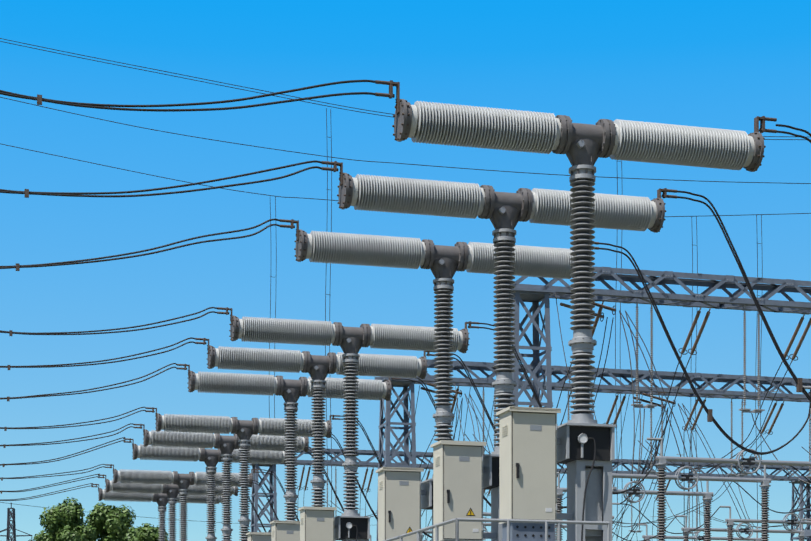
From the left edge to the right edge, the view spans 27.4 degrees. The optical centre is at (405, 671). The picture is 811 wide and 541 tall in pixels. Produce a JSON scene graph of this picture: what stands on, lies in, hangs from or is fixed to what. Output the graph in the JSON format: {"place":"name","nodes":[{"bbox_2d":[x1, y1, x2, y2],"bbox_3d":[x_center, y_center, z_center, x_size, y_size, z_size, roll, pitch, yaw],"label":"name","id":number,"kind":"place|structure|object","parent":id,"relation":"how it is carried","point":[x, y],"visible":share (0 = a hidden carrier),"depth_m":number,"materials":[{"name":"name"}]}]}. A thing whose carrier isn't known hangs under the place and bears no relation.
{"place":"outdoors","nodes":[
{"label":"outdoors","id":0,"kind":"place"},
{"bbox_2d":[0,80,375,500],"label":"twin conductors","id":1,"kind":"object","parent":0,"point":[39,99],"visible":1,"depth_m":27.23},
{"bbox_2d":[376,378,417,540],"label":"gantry tower","id":2,"kind":"structure","parent":0,"point":[405,385],"depth_m":59.77,"materials":[{"name":"grey metal"}]},
{"bbox_2d":[0,38,810,540],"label":"overhead wires","id":3,"kind":"structure","parent":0,"point":[410,164],"depth_m":99.45,"materials":[{"name":"metal"}]},
{"bbox_2d":[0,0,810,540],"label":"sky","id":4,"kind":"structure","parent":0,"point":[720,64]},
{"bbox_2d":[249,448,809,480],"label":"gantry beam","id":5,"kind":"structure","parent":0,"point":[622,462],"depth_m":88.32,"materials":[{"name":"grey metal"}]},
{"bbox_2d":[296,464,699,540],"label":"post insulators","id":6,"kind":"object","parent":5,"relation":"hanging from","point":[367,488],"visible":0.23,"depth_m":86.37,"materials":[{"name":"grey ceramic"}]},
{"bbox_2d":[250,463,810,540],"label":"gantry tower","id":7,"kind":"structure","parent":0,"point":[255,496],"depth_m":83.83,"materials":[{"name":"grey metal"}]},
{"bbox_2d":[511,288,555,540],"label":"gantry tower","id":8,"kind":"structure","parent":0,"point":[535,297],"depth_m":45.62,"materials":[{"name":"grey metal"}]},
{"bbox_2d":[496,266,810,314],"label":"gantry beam","id":9,"kind":"structure","parent":8,"relation":"on","point":[703,299],"depth_m":47.24,"materials":[{"name":"grey metal"}]},
{"bbox_2d":[375,359,810,401],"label":"gantry beam","id":10,"kind":"structure","parent":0,"point":[625,374],"depth_m":62.66,"materials":[{"name":"grey metal"}]},
{"label":"ground","id":11,"kind":"structure","parent":0,"visible":0},
{"bbox_2d":[33,497,97,540],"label":"tree","id":12,"kind":"object","parent":11,"relation":"on","point":[63,522],"visible":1,"depth_m":110.39,"materials":[{"name":"green plant"}]},
{"bbox_2d":[85,502,135,540],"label":"tree","id":13,"kind":"object","parent":11,"relation":"on","point":[110,523],"visible":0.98,"depth_m":112.54,"materials":[{"name":"green plant"}]},
{"bbox_2d":[0,502,238,540],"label":"transmission line","id":14,"kind":"object","parent":11,"relation":"on","point":[11,525],"visible":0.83,"depth_m":347.63,"materials":[{"name":"grey metal"}]},
{"bbox_2d":[122,526,140,540],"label":"tree","id":15,"kind":"object","parent":11,"relation":"on","point":[131,532],"visible":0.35,"depth_m":125.92,"materials":[{"name":"green plant"}]},
{"bbox_2d":[129,523,167,540],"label":"tree","id":16,"kind":"object","parent":11,"relation":"on","point":[147,532],"visible":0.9,"depth_m":118.07,"materials":[{"name":"green plant"}]},
{"bbox_2d":[246,532,270,540],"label":"control cabinet","id":17,"kind":"object","parent":11,"relation":"on","point":[258,536],"visible":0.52,"depth_m":41.27,"materials":[{"name":"metal"}]},
{"bbox_2d":[270,520,299,540],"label":"control cabinet","id":18,"kind":"object","parent":11,"relation":"on","point":[285,530],"visible":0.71,"depth_m":38.14,"materials":[{"name":"metal"}]},
{"bbox_2d":[298,506,336,540],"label":"control cabinet","id":19,"kind":"object","parent":11,"relation":"on","point":[316,523],"visible":1,"depth_m":34.94,"materials":[{"name":"metal"}]},
{"bbox_2d":[334,516,370,540],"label":"breaker support","id":20,"kind":"object","parent":11,"relation":"on","point":[351,528],"visible":0.98,"depth_m":35.23,"materials":[{"name":"paint"}]},
{"bbox_2d":[217,307,478,515],"bbox_3d":[-1.163,-5.440,35.442,5.720,4.315,0.530,0,0,-15],"label":"circuit breaker","id":21,"kind":"object","parent":20,"relation":"on","point":[350,341],"visible":0.85,"depth_m":35.32,"materials":[{"name":"ceramic"}]},
{"bbox_2d":[479,323,659,493],"bbox_3d":[7.537,-5.763,37.785,12.302,3.650,0.070,0,0,-15],"label":"jumper cable","id":22,"kind":"object","parent":21,"relation":"attached to","point":[535,394],"visible":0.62,"depth_m":36.51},
{"bbox_2d":[376,467,423,540],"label":"control cabinet","id":23,"kind":"object","parent":11,"relation":"on","point":[399,500],"visible":0.98,"depth_m":28.19,"materials":[{"name":"metal"}]},
{"bbox_2d":[421,479,432,540],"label":"breaker support","id":24,"kind":"object","parent":11,"relation":"on","point":[427,494],"visible":0.06,"depth_m":28.53,"materials":[{"name":"paint"}]},
{"bbox_2d":[280,219,598,478],"bbox_3d":[0.657,-5.440,28.683,5.720,4.315,0.530,0,0,-15],"label":"circuit breaker","id":25,"kind":"object","parent":24,"relation":"on","point":[444,264],"visible":0.77,"depth_m":28.55,"materials":[{"name":"ceramic"}]},
{"bbox_2d":[599,243,810,454],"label":"jumper cable","id":26,"kind":"object","parent":25,"relation":"attached to","point":[710,417],"visible":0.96,"depth_m":29.85,"materials":[{"name":"black rubber"}]},
{"bbox_2d":[430,440,485,540],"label":"control cabinet","id":27,"kind":"object","parent":11,"relation":"on","point":[457,479],"visible":1,"depth_m":24.97,"materials":[{"name":"metal"}]},
{"bbox_2d":[483,454,501,540],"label":"breaker support","id":28,"kind":"object","parent":11,"relation":"on","point":[491,472],"visible":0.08,"depth_m":25.30,"materials":[{"name":"paint"}]},
{"bbox_2d":[322,161,676,453],"bbox_3d":[1.515,-5.440,25.496,5.720,4.315,0.530,0,0,-15],"label":"circuit breaker","id":29,"kind":"object","parent":28,"relation":"on","point":[504,212],"visible":0.9,"depth_m":25.37,"materials":[{"name":"ceramic"}]},
{"bbox_2d":[677,190,810,401],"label":"jumper cable","id":30,"kind":"object","parent":29,"relation":"attached to","point":[799,386],"visible":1,"depth_m":26.56,"materials":[{"name":"black rubber"}]},
{"bbox_2d":[383,518,609,540],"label":"railing","id":31,"kind":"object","parent":11,"relation":"on","point":[507,521],"depth_m":20.82,"materials":[{"name":"metal"}]},
{"bbox_2d":[496,406,560,540],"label":"control cabinet","id":32,"kind":"object","parent":11,"relation":"on","point":[528,463],"visible":0.96,"depth_m":21.81,"materials":[{"name":"metal"}]},
{"bbox_2d":[324,383,810,540],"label":"overhead wires","id":33,"kind":"object","parent":11,"relation":"on","point":[456,392],"visible":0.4,"depth_m":63.26,"materials":[{"name":"grey metal"}]},
{"bbox_2d":[557,423,615,540],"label":"breaker support","id":34,"kind":"object","parent":11,"relation":"on","point":[586,453],"visible":0.98,"depth_m":22.17,"materials":[{"name":"paint"}]},
{"bbox_2d":[375,80,776,423],"bbox_3d":[2.373,-5.475,22.310,5.720,4.385,0.530,0,0,-15],"label":"circuit breaker","id":35,"kind":"object","parent":34,"relation":"on","point":[583,147],"visible":1,"depth_m":22.19,"materials":[{"name":"ceramic"}]},
{"bbox_2d":[776,124,810,142],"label":"jumper cable","id":36,"kind":"object","parent":35,"relation":"attached to","point":[796,135],"visible":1,"depth_m":23.12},
{"bbox_2d":[421,524,761,540],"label":"disconnector","id":37,"kind":"object","parent":11,"relation":"on","point":[696,537],"visible":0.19,"depth_m":59.38,"materials":[{"name":"metal"}]},
{"bbox_2d":[308,447,637,540],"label":"jumper cable","id":38,"kind":"object","parent":37,"relation":"attached to","point":[343,509],"visible":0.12,"depth_m":56.03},
{"bbox_2d":[555,472,712,540],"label":"disconnector","id":39,"kind":"object","parent":11,"relation":"on","point":[707,495],"visible":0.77,"depth_m":44.34,"materials":[{"name":"metal"}]},
{"bbox_2d":[465,293,810,512],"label":"insulator strings","id":40,"kind":"object","parent":11,"relation":"on","point":[598,315],"visible":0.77,"depth_m":47.43},
{"bbox_2d":[483,515,810,540],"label":"disconnector","id":41,"kind":"object","parent":11,"relation":"on","point":[746,530],"visible":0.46,"depth_m":56.27,"materials":[{"name":"metal"}]},
{"bbox_2d":[331,433,676,540],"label":"jumper cable","id":42,"kind":"object","parent":41,"relation":"attached to","point":[342,450],"visible":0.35,"depth_m":52.92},
{"bbox_2d":[483,503,810,540],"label":"disconnector","id":43,"kind":"object","parent":11,"relation":"on","point":[730,523],"visible":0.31,"depth_m":52.74,"materials":[{"name":"metal"}]},
{"bbox_2d":[340,416,719,537],"bbox_3d":[4.000,-5.763,50.917,12.302,3.650,0.070,0,0,-15],"label":"jumper cable","id":44,"kind":"object","parent":43,"relation":"attached to","point":[375,453],"visible":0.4,"depth_m":49.63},
{"bbox_2d":[612,465,770,540],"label":"disconnector","id":45,"kind":"object","parent":11,"relation":"on","point":[764,481],"visible":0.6,"depth_m":41.23,"materials":[{"name":"metal"}]},
{"bbox_2d":[647,438,810,540],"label":"disconnector","id":46,"kind":"object","parent":11,"relation":"on","point":[661,460],"visible":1,"depth_m":37.40,"materials":[{"name":"metal"}]},
{"bbox_2d":[803,386,810,540],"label":"disconnector","id":47,"kind":"object","parent":11,"relation":"on","point":[807,533],"visible":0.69,"depth_m":30.52,"materials":[{"name":"metal"}]},
{"bbox_3d":[-2.022,-0.702,38.628,1.000,5.160,0.700,0,0,-15],"label":"breaker support","id":48,"kind":"object","parent":11,"relation":"on","visible":0},
{"bbox_2d":[195,338,434,506],"bbox_3d":[-2.022,-5.440,38.628,5.720,4.315,0.530,0,0,-15],"label":"circuit breaker","id":49,"kind":"object","parent":48,"relation":"on","point":[318,368],"visible":0.94,"depth_m":38.50,"materials":[{"name":"ceramic"}]},
{"bbox_2d":[451,353,810,507],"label":"jumper cable","id":50,"kind":"object","parent":49,"relation":"attached to","point":[485,410],"visible":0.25,"depth_m":39.65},
{"bbox_3d":[-2.880,-0.702,41.815,1.000,5.160,0.700,0,0,-15],"label":"breaker support","id":51,"kind":"object","parent":11,"relation":"on","visible":0},
{"bbox_2d":[177,364,400,520],"bbox_3d":[-2.880,-5.440,41.815,5.720,4.315,0.530,0,0,-15],"label":"circuit breaker","id":52,"kind":"object","parent":51,"relation":"on","point":[291,391],"visible":0.75,"depth_m":41.68,"materials":[{"name":"ceramic"}]},
{"bbox_2d":[401,377,810,513],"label":"jumper cable","id":53,"kind":"object","parent":52,"relation":"attached to","point":[486,500],"visible":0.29,"depth_m":43.14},
{"bbox_3d":[-4.700,-0.702,48.574,1.000,5.160,0.700,0,0,-15],"label":"breaker support","id":54,"kind":"object","parent":11,"relation":"on","visible":0},
{"bbox_2d":[146,407,339,540],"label":"circuit breaker","id":55,"kind":"object","parent":54,"relation":"on","point":[244,430],"visible":0.92,"depth_m":48.44,"materials":[{"name":"ceramic"}]},
{"bbox_3d":[-5.558,-0.702,51.761,1.000,5.160,0.700,0,0,-15],"label":"breaker support","id":56,"kind":"object","parent":11,"relation":"on","visible":0},
{"bbox_2d":[134,424,308,540],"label":"circuit breaker","id":57,"kind":"object","parent":56,"relation":"on","point":[226,445],"visible":0.77,"depth_m":51.62,"materials":[{"name":"ceramic"}]},
{"bbox_3d":[-6.417,-0.702,54.947,1.000,5.160,0.700,0,0,-15],"label":"breaker support","id":58,"kind":"object","parent":11,"relation":"on","visible":0},
{"bbox_2d":[124,438,286,540],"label":"circuit breaker","id":59,"kind":"object","parent":58,"relation":"on","point":[211,458],"visible":0.77,"depth_m":54.81,"materials":[{"name":"ceramic"}]},
{"bbox_3d":[-8.237,-0.702,61.706,1.000,5.160,0.700,0,0,-15],"label":"breaker support","id":60,"kind":"object","parent":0,"visible":0},
{"bbox_2d":[105,464,259,540],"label":"circuit breaker","id":61,"kind":"object","parent":60,"relation":"on","point":[183,482],"visible":0.79,"depth_m":61.55,"materials":[{"name":"ceramic"}]},
{"bbox_2d":[260,469,566,540],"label":"jumper cable","id":62,"kind":"object","parent":61,"relation":"attached to","point":[281,484],"visible":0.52,"depth_m":62.62,"materials":[{"name":"black rubber"}]},
{"bbox_3d":[-9.095,-0.702,64.893,1.000,5.160,0.700,0,0,-15],"label":"breaker support","id":63,"kind":"object","parent":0,"visible":0},
{"bbox_2d":[98,474,238,540],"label":"circuit breaker","id":64,"kind":"object","parent":63,"relation":"on","point":[171,491],"visible":0.62,"depth_m":64.74,"materials":[{"name":"ceramic"}]},
{"bbox_2d":[253,480,278,519],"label":"jumper cable","id":65,"kind":"object","parent":64,"relation":"attached to","point":[267,499],"visible":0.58,"depth_m":65.87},
{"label":"breaker support","id":66,"kind":"object","parent":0,"visible":0},
{"bbox_2d":[91,484,223,540],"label":"circuit breaker","id":67,"kind":"object","parent":66,"relation":"on","point":[161,499],"visible":0.62,"depth_m":67.92,"materials":[{"name":"ceramic"}]},
{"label":"disconnector switch","id":68,"kind":"object","parent":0,"visible":0},
{"bbox_2d":[238,489,265,531],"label":"jumper cable","id":69,"kind":"object","parent":68,"relation":"attached to","point":[256,513],"visible":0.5,"depth_m":69.09,"materials":[{"name":"black rubber"}]}
]}

